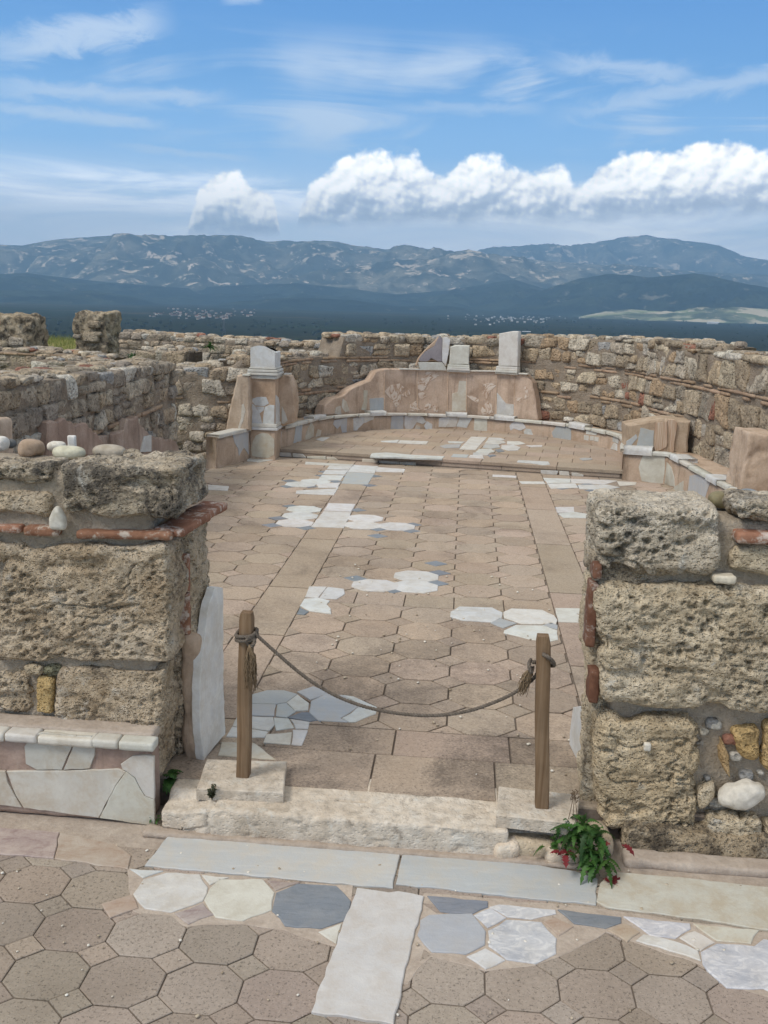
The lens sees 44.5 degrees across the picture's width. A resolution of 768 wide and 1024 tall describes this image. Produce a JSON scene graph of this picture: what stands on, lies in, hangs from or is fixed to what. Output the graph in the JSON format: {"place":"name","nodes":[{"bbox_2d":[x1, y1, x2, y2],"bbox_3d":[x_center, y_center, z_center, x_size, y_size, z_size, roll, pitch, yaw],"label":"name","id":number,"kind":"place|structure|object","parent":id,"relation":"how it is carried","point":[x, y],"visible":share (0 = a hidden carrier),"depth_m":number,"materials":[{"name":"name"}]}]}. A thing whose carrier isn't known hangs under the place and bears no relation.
{"place":"outdoors","nodes":[
{"label":"outdoors","id":0,"kind":"place"},
{"bbox_2d":[48,334,75,349],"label":"grass","id":1,"kind":"structure","parent":0,"point":[52,338],"depth_m":25.43,"materials":[{"name":"plant"}]},
{"bbox_2d":[0,273,544,310],"bbox_3d":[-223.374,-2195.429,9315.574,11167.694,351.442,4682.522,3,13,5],"label":"foothills","id":2,"kind":"structure","parent":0,"point":[502,295],"depth_m":9439.69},
{"bbox_2d":[0,290,554,316],"bbox_3d":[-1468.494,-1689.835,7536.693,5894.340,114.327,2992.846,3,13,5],"label":"hill","id":3,"kind":"structure","parent":0,"point":[85,297],"depth_m":7567.80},
{"bbox_2d":[0,805,767,1023],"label":"paving","id":4,"kind":"structure","parent":0,"point":[605,978],"depth_m":2.86,"materials":[{"name":"stone"}]},
{"bbox_2d":[0,828,59,858],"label":"stone slab","id":5,"kind":"structure","parent":4,"relation":"on","point":[24,843],"depth_m":3.46,"materials":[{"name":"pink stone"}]},
{"bbox_2d":[0,713,160,824],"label":"marble bench","id":6,"kind":"object","parent":4,"relation":"on","point":[55,765],"visible":1,"depth_m":3.61,"materials":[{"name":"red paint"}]},
{"bbox_2d":[54,833,130,869],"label":"stone slab","id":7,"kind":"structure","parent":4,"relation":"on","point":[70,848],"depth_m":3.42,"materials":[{"name":"stone"}]},
{"bbox_2d":[102,895,137,919],"bbox_3d":[-0.876,1.319,3.131,0.103,0.020,0.085,-7,15,-33],"label":"square tile","id":8,"kind":"object","parent":4,"relation":"on","point":[118,907],"visible":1,"depth_m":3.12,"materials":[{"name":"stone"}]},
{"bbox_2d":[130,869,162,878],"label":"marble fragment","id":9,"kind":"object","parent":4,"relation":"on","point":[143,874],"visible":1,"depth_m":3.31,"materials":[{"name":"stone"}]},
{"bbox_2d":[133,873,207,912],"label":"octagon slab","id":10,"kind":"structure","parent":4,"relation":"on","point":[170,892],"depth_m":3.21,"materials":[{"name":"white stone"}]},
{"bbox_2d":[175,903,213,924],"bbox_3d":[-0.626,1.334,3.101,0.103,0.020,0.076,-8,16,-35],"label":"square tile","id":11,"kind":"object","parent":4,"relation":"on","point":[195,914],"visible":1,"depth_m":3.10,"materials":[{"name":"pink stone"}]},
{"bbox_2d":[202,875,228,884],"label":"marble fragment","id":12,"kind":"object","parent":4,"relation":"on","point":[210,880],"visible":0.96,"depth_m":3.29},
{"bbox_2d":[204,879,274,920],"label":"octagon slab","id":13,"kind":"structure","parent":4,"relation":"on","point":[236,900],"depth_m":3.18,"materials":[{"name":"beige stone"}]},
{"bbox_2d":[145,837,399,888],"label":"marble slab","id":14,"kind":"structure","parent":4,"relation":"on","point":[353,868],"depth_m":3.39,"materials":[{"name":"stone"}]},
{"bbox_2d":[267,880,299,890],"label":"marble fragment","id":15,"kind":"object","parent":4,"relation":"on","point":[276,885],"visible":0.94,"depth_m":3.27,"materials":[{"name":"stone"}]},
{"bbox_2d":[272,883,350,928],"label":"octagon slab","id":16,"kind":"structure","parent":4,"relation":"on","point":[298,905],"depth_m":3.15,"materials":[{"name":"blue stone"}]},
{"bbox_2d":[318,923,341,943],"bbox_3d":[-0.177,1.363,3.031,0.069,0.020,0.100,3,13,5],"label":"square tile","id":17,"kind":"object","parent":4,"relation":"on","point":[331,934],"visible":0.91,"depth_m":3.02,"materials":[{"name":"beige stone"}]},
{"bbox_2d":[311,888,423,1023],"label":"marble slab","id":18,"kind":"structure","parent":4,"relation":"on","point":[362,981],"depth_m":2.90,"materials":[{"name":"stone"}]},
{"bbox_2d":[1,564,741,1019],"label":"grit","id":19,"kind":"object","parent":4,"relation":"on","point":[351,748],"visible":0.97,"depth_m":3.33,"materials":[{"name":"stone"}]},
{"bbox_2d":[142,779,613,871],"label":"stone sill","id":20,"kind":"structure","parent":4,"relation":"on","point":[399,824],"depth_m":3.51,"materials":[{"name":"stone"}]},
{"bbox_2d":[207,783,216,798],"bbox_3d":[-0.652,1.068,3.581,0.040,0.066,0.044,9,14,28],"label":"sprig","id":21,"kind":"object","parent":20,"relation":"on","point":[211,794],"visible":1,"depth_m":3.57,"materials":[{"name":"green plant"}]},
{"bbox_2d":[196,610,286,802],"bbox_3d":[-0.541,0.729,3.622,0.337,0.722,0.250,2,13,0],"label":"rope post","id":22,"kind":"object","parent":20,"relation":"on","point":[243,777],"visible":0.88,"depth_m":3.62,"materials":[{"name":"wood"}]},
{"bbox_2d":[234,627,555,716],"bbox_3d":[0.024,0.614,3.499,1.203,0.312,0.104,4,13,8],"label":"rope","id":23,"kind":"object","parent":22,"relation":"attached to","point":[527,679],"visible":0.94,"depth_m":3.53,"materials":[{"name":"fabric"}]},
{"bbox_2d":[496,633,578,834],"bbox_3d":[0.591,0.795,3.463,0.309,0.723,0.215,4,13,9],"label":"rope post","id":24,"kind":"object","parent":20,"relation":"on","point":[541,808],"visible":0.98,"depth_m":3.45,"materials":[{"name":"wood"}]},
{"bbox_2d":[128,868,767,996],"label":"mortar bed","id":25,"kind":"object","parent":4,"relation":"on","point":[567,942],"visible":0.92,"depth_m":3.07,"materials":[{"name":"concrete"}]},
{"bbox_2d":[417,913,485,954],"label":"octagon slab","id":26,"kind":"structure","parent":4,"relation":"on","point":[463,934],"depth_m":3.04,"materials":[{"name":"grey stone"}]},
{"bbox_2d":[427,896,487,913],"bbox_3d":[0.248,1.341,3.184,0.208,0.020,0.085,3,13,5],"label":"marble fragment","id":27,"kind":"object","parent":4,"relation":"on","point":[450,905],"visible":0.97,"depth_m":3.18,"materials":[{"name":"stone"}]},
{"bbox_2d":[467,948,504,969],"bbox_3d":[0.317,1.400,2.933,0.078,0.020,0.091,-10,18,-43],"label":"square tile","id":28,"kind":"object","parent":4,"relation":"on","point":[485,958],"visible":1,"depth_m":2.93,"materials":[{"name":"white stone"}]},
{"bbox_2d":[474,908,505,927],"bbox_3d":[0.352,1.356,3.131,0.086,0.020,0.076,-7,16,-35],"label":"marble fragment","id":29,"kind":"object","parent":4,"relation":"on","point":[489,918],"visible":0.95,"depth_m":3.12,"materials":[{"name":"stone"}]},
{"bbox_2d":[396,855,596,905],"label":"marble slab","id":30,"kind":"structure","parent":4,"relation":"on","point":[521,881],"depth_m":3.33,"materials":[{"name":"stone"}]},
{"bbox_2d":[488,920,556,964],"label":"octagon slab","id":31,"kind":"structure","parent":4,"relation":"on","point":[507,939],"depth_m":3.01,"materials":[{"name":"stone"}]},
{"bbox_2d":[489,904,555,919],"bbox_3d":[0.466,1.353,3.159,0.224,0.020,0.068,3,13,5],"label":"marble fragment","id":32,"kind":"object","parent":4,"relation":"on","point":[517,912],"visible":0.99,"depth_m":3.16,"materials":[{"name":"stone"}]},
{"bbox_2d":[543,918,573,935],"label":"marble fragment","id":33,"kind":"object","parent":4,"relation":"on","point":[555,925],"visible":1,"depth_m":3.09,"materials":[{"name":"stone"}]},
{"bbox_2d":[558,909,620,928],"bbox_3d":[0.685,1.366,3.132,0.211,0.020,0.070,4,13,9],"label":"marble fragment","id":34,"kind":"object","parent":4,"relation":"on","point":[593,920],"visible":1,"depth_m":3.13,"materials":[{"name":"stone"}]},
{"bbox_2d":[608,924,639,942],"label":"marble fragment","id":35,"kind":"object","parent":4,"relation":"on","point":[625,933],"visible":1,"depth_m":3.07,"materials":[{"name":"stone"}]},
{"bbox_2d":[624,916,690,938],"bbox_3d":[0.906,1.380,3.100,0.217,0.020,0.095,3,13,5],"label":"marble fragment","id":36,"kind":"object","parent":4,"relation":"on","point":[668,929],"visible":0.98,"depth_m":3.10,"materials":[{"name":"stone"}]},
{"bbox_2d":[636,934,700,960],"bbox_3d":[0.916,1.399,3.018,0.202,0.020,0.058,8,14,25],"label":"marble fragment","id":37,"kind":"object","parent":4,"relation":"on","point":[672,946],"visible":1,"depth_m":3.01,"materials":[{"name":"stone"}]},
{"bbox_2d":[596,871,767,930],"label":"marble slab","id":38,"kind":"structure","parent":4,"relation":"on","point":[742,906],"depth_m":3.25,"materials":[{"name":"stone"}]},
{"bbox_2d":[533,789,633,888],"bbox_3d":[0.725,1.177,3.374,0.218,0.314,0.299,-10,17,-41],"label":"weed","id":39,"kind":"object","parent":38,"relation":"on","point":[584,834],"visible":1,"depth_m":3.36,"materials":[{"name":"green plant"}]},
{"bbox_2d":[679,931,714,951],"bbox_3d":[1.014,1.395,3.047,0.077,0.020,0.081,-8,16,-36],"label":"square tile","id":40,"kind":"object","parent":4,"relation":"on","point":[701,942],"visible":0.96,"depth_m":3.04,"materials":[{"name":"beige stone"}]},
{"bbox_2d":[693,923,758,943],"bbox_3d":[1.129,1.391,3.081,0.212,0.020,0.080,3,13,5],"label":"marble fragment","id":41,"kind":"object","parent":4,"relation":"on","point":[728,934],"visible":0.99,"depth_m":3.08,"materials":[{"name":"stone"}]},
{"bbox_2d":[701,939,767,990],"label":"marble fragment","id":42,"kind":"object","parent":4,"relation":"on","point":[737,966],"visible":1,"depth_m":2.93,"materials":[{"name":"stone"}]},
{"bbox_2d":[0,233,767,293],"bbox_3d":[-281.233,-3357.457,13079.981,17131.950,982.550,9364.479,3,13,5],"label":"mountains","id":43,"kind":"structure","parent":0,"point":[197,262],"depth_m":11854.71,"materials":[{"name":"stone"}]},
{"bbox_2d":[0,302,767,350],"bbox_3d":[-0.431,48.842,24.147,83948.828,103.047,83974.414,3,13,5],"label":"ground","id":44,"kind":"structure","parent":0,"point":[372,322],"depth_m":4122.40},
{"bbox_2d":[0,312,48,347],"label":"stone stub","id":45,"kind":"object","parent":44,"relation":"on","point":[19,329],"visible":0.39,"depth_m":14.91,"materials":[{"name":"stone"}]},
{"bbox_2d":[0,346,125,370],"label":"wall","id":46,"kind":"structure","parent":44,"relation":"on","point":[11,359],"depth_m":13.74,"materials":[{"name":"stone"}]},
{"bbox_2d":[72,310,121,356],"bbox_3d":[-4.820,-2.570,15.828,0.831,1.635,0.742,3,13,5],"label":"stone stub","id":47,"kind":"object","parent":44,"relation":"on","point":[100,331],"visible":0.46,"depth_m":15.46,"materials":[{"name":"stone"}]},
{"bbox_2d":[30,344,202,367],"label":"wall","id":48,"kind":"structure","parent":44,"relation":"on","point":[175,354],"depth_m":11.97,"materials":[{"name":"stone"}]},
{"bbox_2d":[149,308,254,319],"bbox_3d":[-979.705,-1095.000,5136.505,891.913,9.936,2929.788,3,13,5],"label":"village houses","id":49,"kind":"structure","parent":44,"relation":"on","point":[197,315],"depth_m":4424.03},
{"bbox_2d":[118,329,320,360],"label":"back wall","id":50,"kind":"structure","parent":44,"relation":"on","point":[130,341],"depth_m":14.28,"materials":[{"name":"stone"}]},
{"bbox_2d":[202,341,218,350],"bbox_3d":[-2.613,-2.493,14.105,0.243,0.162,0.226,3,13,5],"label":"weed","id":51,"kind":"object","parent":50,"relation":"on","point":[209,345],"visible":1,"depth_m":14.06,"materials":[{"name":"green plant"}]},
{"bbox_2d":[46,317,767,345],"bbox_3d":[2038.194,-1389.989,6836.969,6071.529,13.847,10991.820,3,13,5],"label":"trees","id":52,"kind":"object","parent":44,"relation":"on","point":[221,329],"visible":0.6,"depth_m":3148.94,"materials":[{"name":"plant"}]},
{"bbox_2d":[447,314,579,324],"bbox_3d":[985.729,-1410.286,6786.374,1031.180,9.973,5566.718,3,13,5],"label":"village houses","id":53,"kind":"structure","parent":44,"relation":"on","point":[510,318],"depth_m":5670.10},
{"bbox_2d":[0,0,767,259],"label":"sky","id":54,"kind":"structure","parent":0,"point":[453,125],"materials":[{"name":"blue"}]},
{"bbox_2d":[280,429,622,478],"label":"apse floor","id":55,"kind":"structure","parent":0,"point":[558,454],"depth_m":11.45,"materials":[{"name":"tile"}]},
{"bbox_2d":[316,437,329,440],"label":"marble inlay","id":56,"kind":"object","parent":55,"relation":"on","point":[322,438],"visible":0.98,"depth_m":12.11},
{"bbox_2d":[381,440,427,444],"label":"marble inlay","id":57,"kind":"object","parent":55,"relation":"on","point":[408,442],"visible":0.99,"depth_m":12.03,"materials":[{"name":"stone"}]},
{"bbox_2d":[370,452,444,459],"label":"marble slab","id":58,"kind":"structure","parent":55,"relation":"on","point":[386,455],"depth_m":10.91,"materials":[{"name":"stone"}]},
{"bbox_2d":[281,410,623,469],"bbox_3d":[1.016,-1.036,12.249,4.648,0.338,2.931,4,13,11],"label":"apse bench","id":59,"kind":"object","parent":55,"relation":"on","point":[304,428],"visible":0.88,"depth_m":12.93,"materials":[{"name":"beige stone"}]},
{"bbox_2d":[451,454,483,458],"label":"marble inlay","id":60,"kind":"object","parent":55,"relation":"on","point":[466,456],"visible":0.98,"depth_m":11.07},
{"bbox_2d":[440,437,524,456],"bbox_3d":[1.262,-0.841,11.965,1.031,0.020,1.516,10,15,33],"label":"marble inlay","id":61,"kind":"object","parent":55,"relation":"on","point":[475,443],"visible":0.98,"depth_m":11.93,"materials":[{"name":"stone"}]},
{"bbox_2d":[517,460,549,464],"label":"marble inlay","id":62,"kind":"object","parent":55,"relation":"on","point":[536,462],"visible":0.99,"depth_m":10.78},
{"bbox_2d":[160,457,761,838],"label":"room floor","id":63,"kind":"structure","parent":0,"point":[477,528],"depth_m":5.64,"materials":[{"name":"tile"}]},
{"bbox_2d":[0,357,178,456],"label":"side wall","id":64,"kind":"structure","parent":63,"relation":"on","point":[127,403],"depth_m":7.31,"materials":[{"name":"stone"}]},
{"bbox_2d":[0,417,12,453],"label":"plaster stump","id":65,"kind":"object","parent":64,"relation":"on","point":[5,426],"visible":0.36,"depth_m":5.35,"materials":[{"name":"paint"}]},
{"bbox_2d":[0,448,226,775],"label":"stone pier","id":66,"kind":"structure","parent":63,"relation":"on","point":[104,572],"depth_m":3.58,"materials":[{"name":"stone"}]},
{"bbox_2d":[0,436,9,450],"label":"stone","id":67,"kind":"object","parent":66,"relation":"on","point":[4,443],"visible":1,"depth_m":3.90,"materials":[{"name":"stone"}]},
{"bbox_2d":[9,439,16,447],"bbox_3d":[-1.583,-0.289,3.978,0.052,0.039,0.062,3,13,5],"label":"stone","id":68,"kind":"object","parent":66,"relation":"on","point":[13,443],"visible":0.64,"depth_m":3.96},
{"bbox_2d":[18,439,44,456],"bbox_3d":[-1.432,-0.259,3.816,0.104,0.074,0.093,-2,13,-16],"label":"stone","id":69,"kind":"object","parent":66,"relation":"on","point":[30,447],"visible":0.98,"depth_m":3.78,"materials":[{"name":"stone"}]},
{"bbox_2d":[47,441,65,451],"bbox_3d":[-1.367,-0.273,3.921,0.074,0.047,0.072,3,13,5],"label":"stone","id":70,"kind":"object","parent":66,"relation":"on","point":[51,445],"visible":0.64,"depth_m":3.89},
{"bbox_2d":[52,445,85,459],"bbox_3d":[-1.266,-0.238,3.777,0.131,0.056,0.092,3,13,5],"label":"stone","id":71,"kind":"object","parent":66,"relation":"on","point":[70,452],"visible":0.82,"depth_m":3.74,"materials":[{"name":"stone"}]},
{"bbox_2d":[67,435,76,445],"bbox_3d":[-1.328,-0.294,4.000,0.034,0.064,0.028,0,13,-7],"label":"stone","id":72,"kind":"object","parent":71,"relation":"on","point":[71,439],"visible":0.67,"depth_m":3.99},
{"bbox_2d":[92,444,125,455],"bbox_3d":[-1.122,-0.249,3.837,0.135,0.054,0.099,3,13,5],"label":"stone","id":73,"kind":"object","parent":66,"relation":"on","point":[103,449],"visible":0.7,"depth_m":3.80,"materials":[{"name":"stone"}]},
{"bbox_2d":[162,769,182,794],"bbox_3d":[-0.835,1.079,3.761,0.106,0.100,0.169,3,13,5],"label":"weed","id":74,"kind":"object","parent":63,"relation":"on","point":[169,782],"visible":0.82,"depth_m":3.72,"materials":[{"name":"green plant"}]},
{"bbox_2d":[181,586,224,759],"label":"marble slab","id":75,"kind":"structure","parent":63,"relation":"on","point":[203,728],"depth_m":3.85,"materials":[{"name":"white stone"}]},
{"bbox_2d":[174,349,250,458],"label":"shoulder wall","id":76,"kind":"structure","parent":63,"relation":"on","point":[205,389],"depth_m":10.84,"materials":[{"name":"stone"}]},
{"bbox_2d":[208,485,228,490],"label":"marble inlay","id":77,"kind":"object","parent":63,"relation":"on","point":[217,487],"visible":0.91,"depth_m":9.32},
{"bbox_2d":[206,428,250,468],"bbox_3d":[-1.756,-0.729,10.691,0.165,0.398,0.751,7,14,20],"label":"plaster bench","id":78,"kind":"object","parent":63,"relation":"on","point":[226,447],"visible":0.98,"depth_m":10.54,"materials":[{"name":"paint"}]},
{"bbox_2d":[218,742,274,759],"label":"marble inlay","id":79,"kind":"object","parent":63,"relation":"on","point":[228,749],"visible":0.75,"depth_m":3.95,"materials":[{"name":"stone"}]},
{"bbox_2d":[247,458,269,461],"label":"marble inlay","id":80,"kind":"object","parent":63,"relation":"on","point":[256,460],"visible":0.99,"depth_m":10.93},
{"bbox_2d":[226,346,298,459],"bbox_3d":[-1.427,-1.289,11.068,0.748,1.339,0.630,3,13,5],"label":"pedestal","id":81,"kind":"object","parent":63,"relation":"on","point":[264,407],"visible":1,"depth_m":10.89,"materials":[{"name":"beige stone"}]},
{"bbox_2d":[226,686,376,745],"bbox_3d":[-0.353,0.939,4.339,0.625,0.020,0.629,3,13,5],"label":"marble inlay","id":82,"kind":"object","parent":63,"relation":"on","point":[329,708],"visible":0.81,"depth_m":4.34,"materials":[{"name":"stone"}]},
{"bbox_2d":[280,452,337,459],"bbox_3d":[-0.924,-0.670,11.224,0.770,0.050,0.025,4,13,12],"label":"marble facing","id":83,"kind":"object","parent":63,"relation":"on","point":[283,454],"visible":0.92,"depth_m":11.22,"materials":[{"name":"stone"}]},
{"bbox_2d":[297,586,344,614],"bbox_3d":[-0.396,0.569,5.964,0.255,0.020,0.584,3,13,5],"label":"marble inlay","id":84,"kind":"object","parent":63,"relation":"on","point":[312,601],"visible":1,"depth_m":5.99,"materials":[{"name":"stone"}]},
{"bbox_2d":[281,465,381,495],"bbox_3d":[-0.544,-0.350,10.001,1.019,0.023,1.732,3,13,5],"label":"marble inlay","id":85,"kind":"object","parent":63,"relation":"on","point":[364,476],"visible":0.98,"depth_m":9.89,"materials":[{"name":"stone"}]},
{"bbox_2d":[263,503,420,537],"bbox_3d":[-0.329,0.068,8.185,1.339,0.023,1.227,3,13,5],"label":"marble inlay","id":86,"kind":"object","parent":63,"relation":"on","point":[299,516],"visible":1,"depth_m":8.10,"materials":[{"name":"stone"}]},
{"bbox_2d":[305,462,404,472],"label":"marble inlay","id":87,"kind":"object","parent":63,"relation":"on","point":[380,469],"visible":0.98,"depth_m":10.76,"materials":[{"name":"stone"}]},
{"bbox_2d":[362,459,415,464],"bbox_3d":[0.058,-0.587,11.017,0.644,0.038,0.025,4,13,12],"label":"marble facing","id":88,"kind":"object","parent":63,"relation":"on","point":[388,462],"visible":1,"depth_m":11.01,"materials":[{"name":"stone"}]},
{"bbox_2d":[344,561,450,593],"bbox_3d":[0.199,0.472,6.474,0.920,0.023,0.568,-8,16,-36],"label":"marble inlay","id":89,"kind":"object","parent":63,"relation":"on","point":[426,582],"visible":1,"depth_m":6.38,"materials":[{"name":"stone"}]},
{"bbox_2d":[220,331,755,431],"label":"apse wall","id":90,"kind":"structure","parent":63,"relation":"on","point":[595,380],"depth_m":12.76,"materials":[{"name":"stone"}]},
{"bbox_2d":[315,368,541,419],"bbox_3d":[0.606,-1.660,13.139,3.226,0.660,0.769,-1,13,-11],"label":"apse lining","id":91,"kind":"object","parent":90,"relation":"attached to","point":[418,390],"visible":0.98,"depth_m":13.27,"materials":[{"name":"pink paint"}]},
{"bbox_2d":[415,336,449,370],"bbox_3d":[0.688,-2.237,13.242,0.485,0.478,0.079,0,13,-8],"label":"marble fragment","id":92,"kind":"object","parent":91,"relation":"on","point":[437,349],"visible":1,"depth_m":13.23,"materials":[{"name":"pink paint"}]},
{"bbox_2d":[446,345,469,372],"bbox_3d":[1.057,-2.169,13.294,0.345,0.379,0.183,3,13,5],"label":"pilaster stub","id":93,"kind":"object","parent":91,"relation":"on","point":[458,358],"visible":1,"depth_m":13.25,"materials":[{"name":"beige stone"}]},
{"bbox_2d":[495,331,520,374],"bbox_3d":[1.743,-2.227,13.140,0.340,0.600,0.174,6,14,20],"label":"pilaster stub","id":94,"kind":"object","parent":91,"relation":"on","point":[509,351],"visible":1,"depth_m":13.10,"materials":[{"name":"beige stone"}]},
{"bbox_2d":[450,606,557,641],"bbox_3d":[0.724,0.673,5.655,0.652,0.020,0.560,3,13,5],"label":"marble inlay","id":95,"kind":"object","parent":63,"relation":"on","point":[533,621],"visible":0.98,"depth_m":5.71,"materials":[{"name":"stone"}]},
{"bbox_2d":[492,474,516,477],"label":"marble inlay","id":96,"kind":"object","parent":63,"relation":"on","point":[509,476],"visible":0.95,"depth_m":10.40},
{"bbox_2d":[541,470,582,476],"bbox_3d":[2.008,-0.439,10.602,0.476,0.047,0.025,4,13,12],"label":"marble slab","id":97,"kind":"object","parent":63,"relation":"on","point":[552,472],"visible":1,"depth_m":10.59,"materials":[{"name":"stone"}]},
{"bbox_2d":[555,608,579,622],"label":"marble inlay","id":98,"kind":"object","parent":63,"relation":"on","point":[568,615],"visible":0.69,"depth_m":5.82,"materials":[{"name":"stone"}]},
{"bbox_2d":[555,507,586,517],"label":"marble inlay","id":99,"kind":"object","parent":63,"relation":"on","point":[566,512],"visible":0.88,"depth_m":8.65,"materials":[{"name":"stone"}]},
{"bbox_2d":[570,706,581,756],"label":"marble slab","id":100,"kind":"structure","parent":63,"relation":"on","point":[575,730],"depth_m":4.01,"materials":[{"name":"white stone"}]},
{"bbox_2d":[519,478,636,491],"bbox_3d":[2.098,-0.283,10.055,1.292,0.022,0.758,3,13,5],"label":"marble inlay","id":101,"kind":"object","parent":63,"relation":"on","point":[587,484],"visible":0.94,"depth_m":10.11,"materials":[{"name":"stone"}]},
{"bbox_2d":[576,488,767,877],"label":"stone pier","id":102,"kind":"structure","parent":63,"relation":"on","point":[673,635],"depth_m":3.42,"materials":[{"name":"grey stone"}]},
{"bbox_2d":[708,491,723,508],"bbox_3d":[1.255,-0.047,3.519,0.078,0.062,0.083,3,13,5],"label":"stone","id":103,"kind":"object","parent":102,"relation":"on","point":[715,498],"visible":0.54,"depth_m":3.49,"materials":[{"name":"stone"}]},
{"bbox_2d":[622,444,736,498],"bbox_3d":[3.272,0.028,7.999,0.864,0.405,5.735,0,13,-5],"label":"marble bench","id":104,"kind":"object","parent":63,"relation":"on","point":[698,474],"visible":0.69,"depth_m":10.02,"materials":[{"name":"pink stone"}]},
{"bbox_2d":[621,415,690,452],"bbox_3d":[3.030,-0.874,10.514,0.690,0.386,0.370,3,13,5],"label":"plaster pedestal","id":105,"kind":"object","parent":104,"relation":"on","point":[664,433],"visible":0.94,"depth_m":10.36,"materials":[{"name":"beige stone"}]},
{"bbox_2d":[726,427,767,490],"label":"plaster stump","id":106,"kind":"object","parent":104,"relation":"on","point":[748,461],"visible":0.92,"depth_m":8.16,"materials":[{"name":"beige stone"}]},
{"bbox_2d":[641,338,767,467],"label":"side wall","id":107,"kind":"structure","parent":63,"relation":"on","point":[726,392],"depth_m":9.76,"materials":[{"name":"stone"}]},
{"bbox_2d":[478,235,767,274],"bbox_3d":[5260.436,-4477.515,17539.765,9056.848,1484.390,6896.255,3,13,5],"label":"mountain","id":108,"kind":"structure","parent":0,"point":[653,251],"depth_m":17748.27,"materials":[{"name":"stone"}]},
{"bbox_2d":[494,273,767,316],"bbox_3d":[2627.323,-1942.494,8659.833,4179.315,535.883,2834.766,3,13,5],"label":"wooded hill","id":109,"kind":"structure","parent":0,"point":[593,295],"depth_m":8391.23,"materials":[{"name":"plant"}]},
{"bbox_2d":[580,307,767,323],"bbox_3d":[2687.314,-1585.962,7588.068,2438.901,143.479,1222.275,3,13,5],"label":"field slope","id":110,"kind":"structure","parent":0,"point":[735,315],"depth_m":7354.80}
]}

